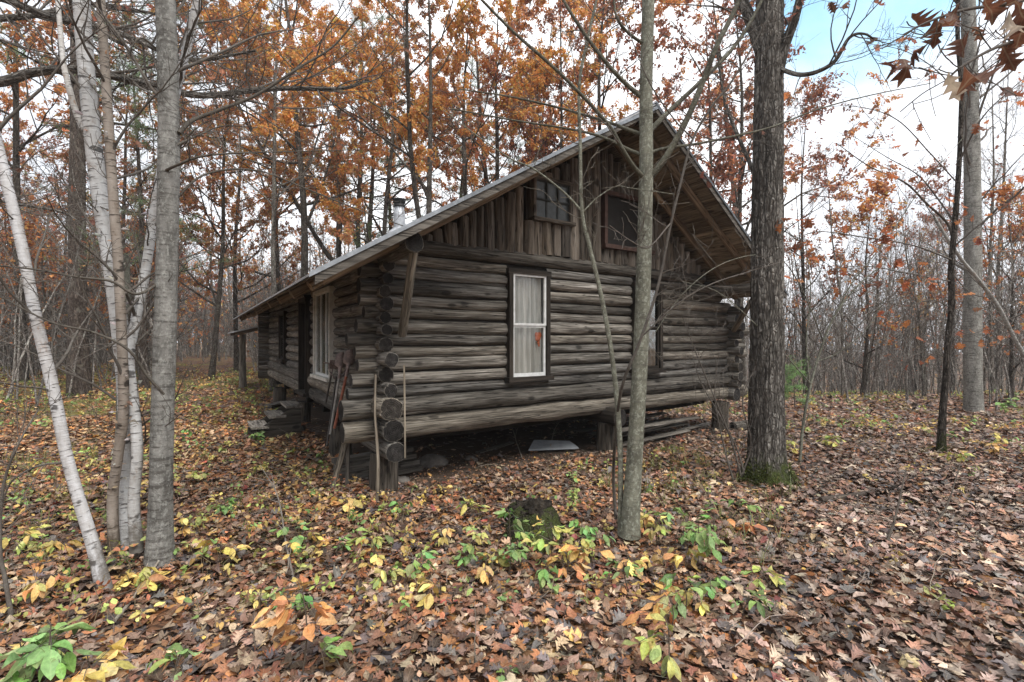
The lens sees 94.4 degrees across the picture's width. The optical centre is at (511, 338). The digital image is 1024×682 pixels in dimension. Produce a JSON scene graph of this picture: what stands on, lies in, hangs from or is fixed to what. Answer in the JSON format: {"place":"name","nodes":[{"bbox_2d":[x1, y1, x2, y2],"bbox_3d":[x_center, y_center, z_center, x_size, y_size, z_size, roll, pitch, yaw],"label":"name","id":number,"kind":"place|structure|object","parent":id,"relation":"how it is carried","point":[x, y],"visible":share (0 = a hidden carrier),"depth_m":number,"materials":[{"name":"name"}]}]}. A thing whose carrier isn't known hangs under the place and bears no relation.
{"place":"outdoors","nodes":[
{"label":"outdoors","id":0,"kind":"place"},
{"bbox_2d":[0,343,1023,681],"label":"ground","id":1,"kind":"structure","parent":0,"point":[470,443],"depth_m":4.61,"materials":[{"name":"brown plant"}]},
{"bbox_2d":[2,523,51,551],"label":"seedling","id":2,"kind":"object","parent":1,"relation":"on","point":[32,532],"visible":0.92,"depth_m":3.92,"materials":[{"name":"yellow plant"}]},
{"bbox_2d":[0,100,63,300],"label":"oak tree","id":3,"kind":"object","parent":1,"relation":"on","point":[21,129],"visible":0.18,"depth_m":24.48,"materials":[{"name":"orange plant"}]},
{"bbox_2d":[0,625,64,681],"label":"seedling","id":4,"kind":"object","parent":1,"relation":"on","point":[18,675],"visible":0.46,"depth_m":2.43,"materials":[{"name":"green plant"}]},
{"bbox_2d":[0,361,78,617],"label":"dark sapling","id":5,"kind":"object","parent":1,"relation":"on","point":[8,599],"visible":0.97,"depth_m":3.03,"materials":[{"name":"brown plant"}]},
{"bbox_2d":[16,574,77,602],"bbox_3d":[-3.175,1.711,3.258,0.223,0.197,0.368,0,0,18],"label":"seedling","id":6,"kind":"object","parent":1,"relation":"on","point":[37,589],"visible":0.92,"depth_m":3.16,"materials":[{"name":"yellow plant"}]},
{"bbox_2d":[0,615,102,681],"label":"seedling","id":7,"kind":"object","parent":1,"relation":"on","point":[49,658],"visible":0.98,"depth_m":2.41,"materials":[{"name":"green plant"}]},
{"bbox_2d":[0,195,106,358],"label":"oak sapling","id":8,"kind":"object","parent":1,"relation":"on","point":[43,289],"visible":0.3,"depth_m":16.01,"materials":[{"name":"brown plant"}]},
{"bbox_2d":[0,0,130,591],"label":"birch tree","id":9,"kind":"object","parent":1,"relation":"on","point":[97,562],"visible":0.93,"depth_m":3.31,"materials":[{"name":"white plant"}]},
{"bbox_2d":[2,113,136,360],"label":"oak tree","id":10,"kind":"object","parent":1,"relation":"on","point":[28,132],"visible":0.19,"depth_m":25.11,"materials":[{"name":"orange plant"}]},
{"bbox_2d":[0,0,141,382],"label":"oak tree","id":11,"kind":"object","parent":1,"relation":"on","point":[17,95],"visible":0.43,"depth_m":16.86,"materials":[{"name":"orange plant"}]},
{"bbox_2d":[56,636,136,681],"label":"seedling","id":12,"kind":"object","parent":1,"relation":"on","point":[108,668],"visible":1,"depth_m":2.43,"materials":[{"name":"yellow plant"}]},
{"bbox_2d":[0,0,234,298],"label":"oak tree","id":13,"kind":"object","parent":1,"relation":"on","point":[124,182],"visible":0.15,"depth_m":19.15,"materials":[{"name":"orange plant"}]},
{"bbox_2d":[21,9,241,391],"bbox_3d":[-12.270,-4.359,15.706,5.006,12.340,5.602,2,3,38],"label":"pine tree","id":14,"kind":"object","parent":1,"relation":"on","point":[140,204],"visible":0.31,"depth_m":15.62,"materials":[{"name":"plant"}]},
{"bbox_2d":[0,0,272,396],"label":"pine tree","id":15,"kind":"object","parent":1,"relation":"on","point":[78,317],"visible":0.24,"depth_m":14.05,"materials":[{"name":"brown plant"}]},
{"bbox_2d":[0,0,285,560],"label":"birch clump","id":16,"kind":"object","parent":1,"relation":"on","point":[124,488],"visible":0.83,"depth_m":3.73,"materials":[{"name":"white plant"}]},
{"bbox_2d":[119,563,171,593],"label":"seedling","id":17,"kind":"object","parent":1,"relation":"on","point":[153,578],"visible":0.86,"depth_m":3.34,"materials":[{"name":"yellow plant"}]},
{"bbox_2d":[87,217,214,371],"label":"oak sapling","id":18,"kind":"object","parent":1,"relation":"on","point":[187,277],"visible":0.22,"depth_m":18.33,"materials":[{"name":"orange plant"}]},
{"bbox_2d":[147,643,202,680],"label":"seedling","id":19,"kind":"object","parent":1,"relation":"on","point":[173,654],"visible":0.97,"depth_m":2.53,"materials":[{"name":"green plant"}]},
{"bbox_2d":[36,0,342,380],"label":"oak tree","id":20,"kind":"object","parent":1,"relation":"on","point":[212,364],"visible":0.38,"depth_m":18.88,"materials":[{"name":"orange plant"}]},
{"bbox_2d":[0,0,439,569],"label":"smooth barked tree","id":21,"kind":"object","parent":1,"relation":"on","point":[160,542],"visible":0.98,"depth_m":3.62,"materials":[{"name":"grey plant"}]},
{"bbox_2d":[0,0,440,312],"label":"oak tree","id":22,"kind":"object","parent":1,"relation":"on","point":[17,77],"visible":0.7,"depth_m":6.98,"materials":[{"name":"orange plant"}]},
{"bbox_2d":[193,538,251,564],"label":"seedling","id":23,"kind":"object","parent":1,"relation":"on","point":[229,551],"visible":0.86,"depth_m":3.80,"materials":[{"name":"yellow plant"}]},
{"bbox_2d":[119,2,352,370],"bbox_3d":[-12.547,-7.323,22.699,8.974,18.180,10.245,0,0,34],"label":"oak tree","id":24,"kind":"object","parent":1,"relation":"on","point":[245,267],"visible":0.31,"depth_m":22.16,"materials":[{"name":"orange plant"}]},
{"bbox_2d":[228,326,257,388],"bbox_3d":[-7.599,0.260,16.740,4.047,3.046,3.000,0,0,-33],"label":"back porch","id":25,"kind":"object","parent":1,"relation":"on","point":[242,362],"visible":0.7,"depth_m":16.52,"materials":[{"name":"brown wood"}]},
{"bbox_2d":[118,28,396,291],"bbox_3d":[-12.817,-7.523,26.146,11.852,18.653,10.384,0,0,4],"label":"oak tree","id":26,"kind":"object","parent":1,"relation":"on","point":[233,211],"visible":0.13,"depth_m":23.97,"materials":[{"name":"orange plant"}]},
{"bbox_2d":[145,0,372,390],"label":"slender tree","id":27,"kind":"object","parent":1,"relation":"on","point":[272,240],"visible":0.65,"depth_m":15.63,"materials":[{"name":"orange plant"}]},
{"bbox_2d":[247,398,302,439],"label":"wooden steps","id":28,"kind":"structure","parent":1,"relation":"on","point":[286,417],"depth_m":8.69,"materials":[{"name":"grey wood"}]},
{"bbox_2d":[151,0,415,260],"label":"oak tree","id":29,"kind":"object","parent":1,"relation":"on","point":[232,190],"visible":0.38,"depth_m":18.55,"materials":[{"name":"orange plant"}]},
{"bbox_2d":[249,577,336,674],"bbox_3d":[-1.161,1.568,2.540,0.431,0.508,0.313,0,0,-13],"label":"seedling","id":30,"kind":"object","parent":1,"relation":"on","point":[282,616],"visible":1,"depth_m":2.50,"materials":[{"name":"orange plant"}]},
{"bbox_2d":[177,0,468,277],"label":"oak tree","id":31,"kind":"object","parent":1,"relation":"on","point":[305,220],"visible":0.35,"depth_m":16.86,"materials":[{"name":"orange plant"}]},
{"bbox_2d":[320,636,352,677],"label":"seedling","id":32,"kind":"object","parent":1,"relation":"on","point":[333,649],"visible":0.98,"depth_m":2.56,"materials":[{"name":"green plant"}]},
{"bbox_2d":[232,0,454,248],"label":"oak tree","id":33,"kind":"object","parent":1,"relation":"on","point":[380,31],"visible":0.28,"depth_m":22.56,"materials":[{"name":"orange plant"}]},
{"bbox_2d":[304,1,433,246],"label":"oak tree","id":34,"kind":"object","parent":1,"relation":"on","point":[371,198],"visible":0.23,"depth_m":21.57,"materials":[{"name":"plant"}]},
{"bbox_2d":[346,517,393,547],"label":"seedling","id":35,"kind":"object","parent":1,"relation":"on","point":[378,539],"visible":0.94,"depth_m":4.12,"materials":[{"name":"yellow plant"}]},
{"bbox_2d":[236,0,507,245],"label":"oak tree","id":36,"kind":"object","parent":1,"relation":"on","point":[348,231],"visible":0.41,"depth_m":17.77,"materials":[{"name":"orange plant"}]},
{"bbox_2d":[373,375,379,501],"bbox_3d":[-1.498,1.103,5.249,0.051,1.390,0.244,0,0,-24],"label":"walking stick","id":37,"kind":"object","parent":1,"relation":"on","point":[377,446],"visible":0.88,"depth_m":5.23,"materials":[{"name":"brown wood"}]},
{"bbox_2d":[331,445,422,483],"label":"timber offcuts","id":38,"kind":"object","parent":1,"relation":"on","point":[360,463],"visible":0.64,"depth_m":6.30,"materials":[{"name":"grey wood"}]},
{"bbox_2d":[213,0,549,218],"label":"oak tree","id":39,"kind":"object","parent":1,"relation":"on","point":[407,122],"visible":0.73,"depth_m":13.55,"materials":[{"name":"orange plant"}]},
{"bbox_2d":[326,55,441,253],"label":"tree","id":40,"kind":"object","parent":1,"relation":"on","point":[390,203],"visible":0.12,"depth_m":25.19,"materials":[{"name":"plant"}]},
{"bbox_2d":[368,561,405,589],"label":"seedling","id":41,"kind":"object","parent":1,"relation":"on","point":[393,571],"visible":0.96,"depth_m":3.45,"materials":[{"name":"yellow plant"}]},
{"bbox_2d":[404,550,439,578],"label":"seedling","id":42,"kind":"object","parent":1,"relation":"on","point":[409,569],"visible":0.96,"depth_m":3.53,"materials":[{"name":"green plant"}]},
{"bbox_2d":[414,577,441,608],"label":"seedling","id":43,"kind":"object","parent":1,"relation":"on","point":[426,600],"visible":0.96,"depth_m":3.20,"materials":[{"name":"yellow plant"}]},
{"bbox_2d":[326,0,597,239],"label":"oak tree","id":44,"kind":"object","parent":1,"relation":"on","point":[484,63],"visible":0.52,"depth_m":19.56,"materials":[{"name":"orange plant"}]},
{"bbox_2d":[413,39,517,219],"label":"woodland tree","id":45,"kind":"object","parent":1,"relation":"on","point":[460,193],"visible":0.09,"depth_m":25.12,"materials":[{"name":"orange plant"}]},
{"bbox_2d":[371,0,566,186],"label":"woodland tree","id":46,"kind":"object","parent":1,"relation":"on","point":[440,77],"visible":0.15,"depth_m":22.30,"materials":[{"name":"orange plant"}]},
{"bbox_2d":[475,552,509,584],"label":"seedling","id":47,"kind":"object","parent":1,"relation":"on","point":[481,574],"visible":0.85,"depth_m":3.54,"materials":[{"name":"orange plant"}]},
{"bbox_2d":[359,0,635,195],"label":"oak tree","id":48,"kind":"object","parent":1,"relation":"on","point":[439,53],"visible":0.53,"depth_m":16.91,"materials":[{"name":"orange plant"}]},
{"bbox_2d":[234,101,788,492],"bbox_3d":[-1.455,-0.681,11.551,8.662,5.299,12.038,0,0,-33],"label":"log cabin","id":49,"kind":"object","parent":1,"relation":"on","point":[478,310],"visible":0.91,"depth_m":6.93,"materials":[{"name":"brown wood"}]},
{"bbox_2d":[276,311,289,361],"bbox_3d":[-5.621,-0.046,11.757,0.283,1.232,0.960,0,0,-33],"label":"window","id":50,"kind":"structure","parent":49,"relation":"in","point":[282,325],"depth_m":11.72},
{"bbox_2d":[295,297,312,396],"bbox_3d":[-3.958,0.155,9.242,0.360,1.870,0.870,0,0,-33],"label":"door","id":51,"kind":"structure","parent":49,"relation":"in","point":[304,322],"depth_m":9.44,"materials":[{"name":"wood"}]},
{"bbox_2d":[310,286,337,381],"bbox_3d":[-3.085,-0.071,7.895,0.283,1.482,1.320,0,0,-33],"label":"window","id":52,"kind":"structure","parent":49,"relation":"in","point":[323,299],"depth_m":7.87,"materials":[{"name":"beige paint"}]},
{"bbox_2d":[503,267,553,382],"bbox_3d":[0.210,-0.183,6.746,0.766,1.567,0.283,0,0,-33],"label":"window","id":53,"kind":"structure","parent":49,"relation":"in","point":[528,311],"depth_m":6.78,"materials":[{"name":"white glass"}]},
{"bbox_2d":[524,175,575,226],"bbox_3d":[0.567,-2.006,6.993,0.770,0.652,0.263,0,0,-33],"label":"window","id":54,"kind":"structure","parent":49,"relation":"in","point":[539,207],"depth_m":6.91,"materials":[{"name":"grey glass"}]},
{"bbox_2d":[601,189,654,254],"bbox_3d":[1.880,-1.891,7.855,1.160,0.922,0.263,0,0,-33],"label":"window","id":55,"kind":"structure","parent":49,"relation":"in","point":[612,207],"depth_m":7.70,"materials":[{"name":"black glass"}]},
{"bbox_2d":[629,282,665,372],"bbox_3d":[2.270,-0.176,8.099,0.760,1.512,0.283,0,0,-33],"label":"window","id":56,"kind":"structure","parent":49,"relation":"in","point":[656,366],"depth_m":8.16,"materials":[{"name":"white glass"}]},
{"bbox_2d":[0,137,1023,410],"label":"undergrowth","id":57,"kind":"object","parent":1,"relation":"on","point":[262,295],"visible":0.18,"depth_m":17.55,"materials":[{"name":"brown plant"}]},
{"bbox_2d":[0,83,1023,392],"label":"distant woods","id":58,"kind":"object","parent":1,"relation":"on","point":[210,315],"visible":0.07,"depth_m":40.10,"materials":[{"name":"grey plant"}]},
{"bbox_2d":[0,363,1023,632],"bbox_3d":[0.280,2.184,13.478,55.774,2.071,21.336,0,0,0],"label":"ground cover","id":59,"kind":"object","parent":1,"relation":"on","point":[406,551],"visible":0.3,"depth_m":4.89,"materials":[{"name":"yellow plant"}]},
{"bbox_2d":[405,0,620,204],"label":"woodland tree","id":60,"kind":"object","parent":1,"relation":"on","point":[591,3],"visible":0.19,"depth_m":26.25,"materials":[{"name":"orange plant"}]},
{"bbox_2d":[494,507,534,547],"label":"seedling","id":61,"kind":"object","parent":1,"relation":"on","point":[519,535],"visible":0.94,"depth_m":4.10,"materials":[{"name":"green plant"}]},
{"bbox_2d":[500,497,563,552],"bbox_3d":[0.182,1.667,4.459,0.630,0.329,0.834,0,0,0],"label":"tree stump","id":62,"kind":"object","parent":1,"relation":"on","point":[530,509],"visible":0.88,"depth_m":4.30,"materials":[{"name":"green plant"}]},
{"bbox_2d":[520,516,573,556],"bbox_3d":[0.277,1.662,3.814,0.432,0.394,0.250,0,0,0],"label":"seedling","id":63,"kind":"object","parent":1,"relation":"on","point":[540,545],"visible":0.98,"depth_m":3.78,"materials":[{"name":"yellow plant"}]},
{"bbox_2d":[529,440,578,450],"bbox_3d":[0.645,1.744,7.805,0.836,0.110,0.315,0,0,-11],"label":"grey panel","id":64,"kind":"object","parent":1,"relation":"on","point":[537,445],"visible":1,"depth_m":7.75,"materials":[{"name":"grey metal"}]},
{"bbox_2d":[443,0,688,527],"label":"maple sapling","id":65,"kind":"object","parent":1,"relation":"on","point":[582,208],"visible":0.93,"depth_m":4.17,"materials":[{"name":"grey plant"}]},
{"bbox_2d":[546,552,590,580],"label":"seedling","id":66,"kind":"object","parent":1,"relation":"on","point":[579,570],"visible":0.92,"depth_m":3.58,"materials":[{"name":"orange plant"}]},
{"bbox_2d":[445,0,717,175],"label":"oak tree","id":67,"kind":"object","parent":1,"relation":"on","point":[554,143],"visible":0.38,"depth_m":17.00,"materials":[{"name":"orange plant"}]},
{"bbox_2d":[479,0,683,157],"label":"oak tree","id":68,"kind":"object","parent":1,"relation":"on","point":[561,5],"visible":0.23,"depth_m":17.96,"materials":[{"name":"orange plant"}]},
{"bbox_2d":[561,544,614,570],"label":"seedling","id":69,"kind":"object","parent":1,"relation":"on","point":[573,555],"visible":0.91,"depth_m":3.69,"materials":[{"name":"orange plant"}]},
{"bbox_2d":[573,412,698,445],"bbox_3d":[2.380,1.616,8.960,2.518,0.350,1.266,0,0,-36],"label":"board pile","id":70,"kind":"object","parent":1,"relation":"on","point":[658,424],"visible":0.61,"depth_m":8.65,"materials":[{"name":"grey wood"}]},
{"bbox_2d":[622,582,677,625],"bbox_3d":[0.878,1.700,2.925,0.371,0.252,0.222,0,0,-37],"label":"seedling","id":71,"kind":"object","parent":1,"relation":"on","point":[631,618],"visible":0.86,"depth_m":2.91,"materials":[{"name":"orange plant"}]},
{"bbox_2d":[622,609,681,681],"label":"seedling","id":72,"kind":"object","parent":1,"relation":"on","point":[652,650],"visible":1,"depth_m":2.53,"materials":[{"name":"yellow plant"}]},
{"bbox_2d":[404,0,955,540],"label":"maple tree","id":73,"kind":"object","parent":1,"relation":"on","point":[628,528],"visible":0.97,"depth_m":4.09,"materials":[{"name":"grey plant"}]},
{"bbox_2d":[660,544,706,572],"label":"seedling","id":74,"kind":"object","parent":1,"relation":"on","point":[676,558],"visible":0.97,"depth_m":3.57,"materials":[{"name":"orange plant"}]},
{"bbox_2d":[659,572,712,618],"bbox_3d":[1.041,1.669,3.053,0.402,0.288,0.272,0,0,-22],"label":"seedling","id":75,"kind":"object","parent":1,"relation":"on","point":[667,579],"visible":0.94,"depth_m":2.99,"materials":[{"name":"green plant"}]},
{"bbox_2d":[679,521,729,566],"bbox_3d":[1.439,1.588,3.587,0.206,0.387,0.396,0,0,-25],"label":"seedling","id":76,"kind":"object","parent":1,"relation":"on","point":[700,538],"visible":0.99,"depth_m":3.52,"materials":[{"name":"green plant"}]},
{"bbox_2d":[588,0,826,519],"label":"dark sapling","id":77,"kind":"object","parent":1,"relation":"on","point":[643,332],"visible":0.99,"depth_m":3.87,"materials":[{"name":"grey plant"}]},
{"bbox_2d":[664,300,779,481],"bbox_3d":[2.534,0.717,5.862,1.265,2.407,1.052,0,0,21],"label":"bare shrub","id":78,"kind":"object","parent":1,"relation":"on","point":[725,425],"visible":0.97,"depth_m":5.88,"materials":[{"name":"brown plant"}]},
{"bbox_2d":[617,0,851,250],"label":"oak tree","id":79,"kind":"object","parent":1,"relation":"on","point":[719,157],"visible":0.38,"depth_m":18.79,"materials":[{"name":"orange plant"}]},
{"bbox_2d":[657,0,840,384],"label":"oak tree","id":80,"kind":"object","parent":1,"relation":"on","point":[741,165],"visible":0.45,"depth_m":14.71,"materials":[{"name":"orange plant"}]},
{"bbox_2d":[729,589,781,617],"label":"seedling","id":81,"kind":"object","parent":1,"relation":"on","point":[760,607],"visible":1,"depth_m":3.00,"materials":[{"name":"green plant"}]},
{"bbox_2d":[740,565,785,589],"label":"seedling","id":82,"kind":"object","parent":1,"relation":"on","point":[776,579],"visible":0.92,"depth_m":3.31,"materials":[{"name":"yellow plant"}]},
{"bbox_2d":[624,0,903,305],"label":"woodland tree","id":83,"kind":"object","parent":1,"relation":"on","point":[706,120],"visible":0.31,"depth_m":21.16,"materials":[{"name":"orange plant"}]},
{"bbox_2d":[661,0,922,487],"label":"oak tree","id":84,"kind":"object","parent":1,"relation":"on","point":[768,462],"visible":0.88,"depth_m":5.79,"materials":[{"name":"grey plant"}]},
{"bbox_2d":[785,354,821,406],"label":"young pine","id":85,"kind":"object","parent":1,"relation":"on","point":[791,377],"visible":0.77,"depth_m":12.20,"materials":[{"name":"green plant"}]},
{"bbox_2d":[629,137,984,464],"bbox_3d":[3.922,-0.553,6.512,5.356,5.007,1.218,0,0,-16],"label":"arching sapling","id":86,"kind":"object","parent":1,"relation":"on","point":[810,381],"visible":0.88,"depth_m":6.83,"materials":[{"name":"brown plant"}]},
{"bbox_2d":[743,71,897,393],"bbox_3d":[10.940,-3.593,17.575,4.017,11.769,6.397,0,0,9],"label":"oak tree","id":87,"kind":"object","parent":1,"relation":"on","point":[819,92],"visible":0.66,"depth_m":17.32,"materials":[{"name":"orange plant"}]},
{"bbox_2d":[784,131,922,396],"bbox_3d":[10.209,-2.342,14.531,3.812,8.657,3.163,0,0,38],"label":"woodland tree","id":88,"kind":"object","parent":1,"relation":"on","point":[842,341],"visible":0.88,"depth_m":14.52,"materials":[{"name":"orange plant"}]},
{"bbox_2d":[786,173,962,395],"bbox_3d":[11.707,-1.739,16.660,3.792,7.735,6.174,0,0,-28],"label":"oak sapling","id":89,"kind":"object","parent":1,"relation":"on","point":[879,189],"visible":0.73,"depth_m":15.85,"materials":[{"name":"orange plant"}]},
{"bbox_2d":[818,482,944,502],"bbox_3d":[4.070,1.727,5.397,1.396,0.204,0.506,0,0,0],"label":"fallen branch","id":90,"kind":"object","parent":1,"relation":"on","point":[827,498],"visible":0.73,"depth_m":5.39,"materials":[{"name":"brown wood"}]},
{"bbox_2d":[831,171,942,392],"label":"woodland tree","id":91,"kind":"object","parent":1,"relation":"on","point":[876,357],"visible":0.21,"depth_m":21.45,"materials":[{"name":"orange plant"}]},
{"bbox_2d":[838,161,943,392],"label":"woodland tree","id":92,"kind":"object","parent":1,"relation":"on","point":[872,341],"visible":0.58,"depth_m":16.18,"materials":[{"name":"brown plant"}]},
{"bbox_2d":[764,0,1023,452],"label":"young oak","id":93,"kind":"object","parent":1,"relation":"on","point":[941,441],"visible":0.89,"depth_m":7.25,"materials":[{"name":"orange plant"}]},
{"bbox_2d":[855,210,962,393],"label":"oak tree","id":94,"kind":"object","parent":1,"relation":"on","point":[926,229],"visible":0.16,"depth_m":31.82,"materials":[{"name":"brown plant"}]},
{"bbox_2d":[871,217,960,393],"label":"woodland tree","id":95,"kind":"object","parent":1,"relation":"on","point":[919,306],"visible":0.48,"depth_m":16.64,"materials":[{"name":"brown plant"}]},
{"bbox_2d":[856,163,1009,395],"bbox_3d":[13.284,-2.022,15.461,3.010,8.110,3.663,0,0,-3],"label":"woodland tree","id":96,"kind":"object","parent":1,"relation":"on","point":[921,356],"visible":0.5,"depth_m":15.44,"materials":[{"name":"brown plant"}]},
{"bbox_2d":[848,0,1023,139],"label":"young oak","id":97,"kind":"object","parent":1,"relation":"on","point":[1015,40],"visible":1,"depth_m":1.90,"materials":[{"name":"brown plant"}]},
{"bbox_2d":[871,157,1022,392],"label":"oak tree","id":98,"kind":"object","parent":1,"relation":"on","point":[938,171],"visible":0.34,"depth_m":25.38,"materials":[{"name":"brown plant"}]},
{"bbox_2d":[901,186,1009,350],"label":"woodland tree","id":99,"kind":"object","parent":1,"relation":"on","point":[940,265],"visible":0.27,"depth_m":20.30,"materials":[{"name":"brown plant"}]},
{"bbox_2d":[901,33,1023,390],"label":"woodland tree","id":100,"kind":"object","parent":1,"relation":"on","point":[991,221],"visible":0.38,"depth_m":16.70,"materials":[{"name":"plant"}]},
{"bbox_2d":[908,177,1023,369],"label":"birch tree","id":101,"kind":"object","parent":1,"relation":"on","point":[968,268],"visible":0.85,"depth_m":10.72,"materials":[{"name":"grey plant"}]},
{"bbox_2d":[919,0,1023,411],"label":"birch tree","id":102,"kind":"object","parent":1,"relation":"on","point":[973,392],"visible":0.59,"depth_m":11.59,"materials":[{"name":"grey plant"}]},
{"bbox_2d":[920,33,1023,390],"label":"slender tree","id":103,"kind":"object","parent":1,"relation":"on","point":[998,244],"visible":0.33,"depth_m":20.82,"materials":[{"name":"brown plant"}]},
{"bbox_2d":[938,177,1023,399],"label":"oak sapling","id":104,"kind":"object","parent":1,"relation":"on","point":[991,194],"visible":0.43,"depth_m":14.24,"materials":[{"name":"orange plant"}]},
{"bbox_2d":[958,163,1023,391],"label":"woodland tree","id":105,"kind":"object","parent":1,"relation":"on","point":[984,387],"visible":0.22,"depth_m":17.74,"materials":[{"name":"brown plant"}]},
{"bbox_2d":[0,0,1023,353],"label":"sky","id":106,"kind":"structure","parent":0,"point":[816,20],"materials":[{"name":"white"}]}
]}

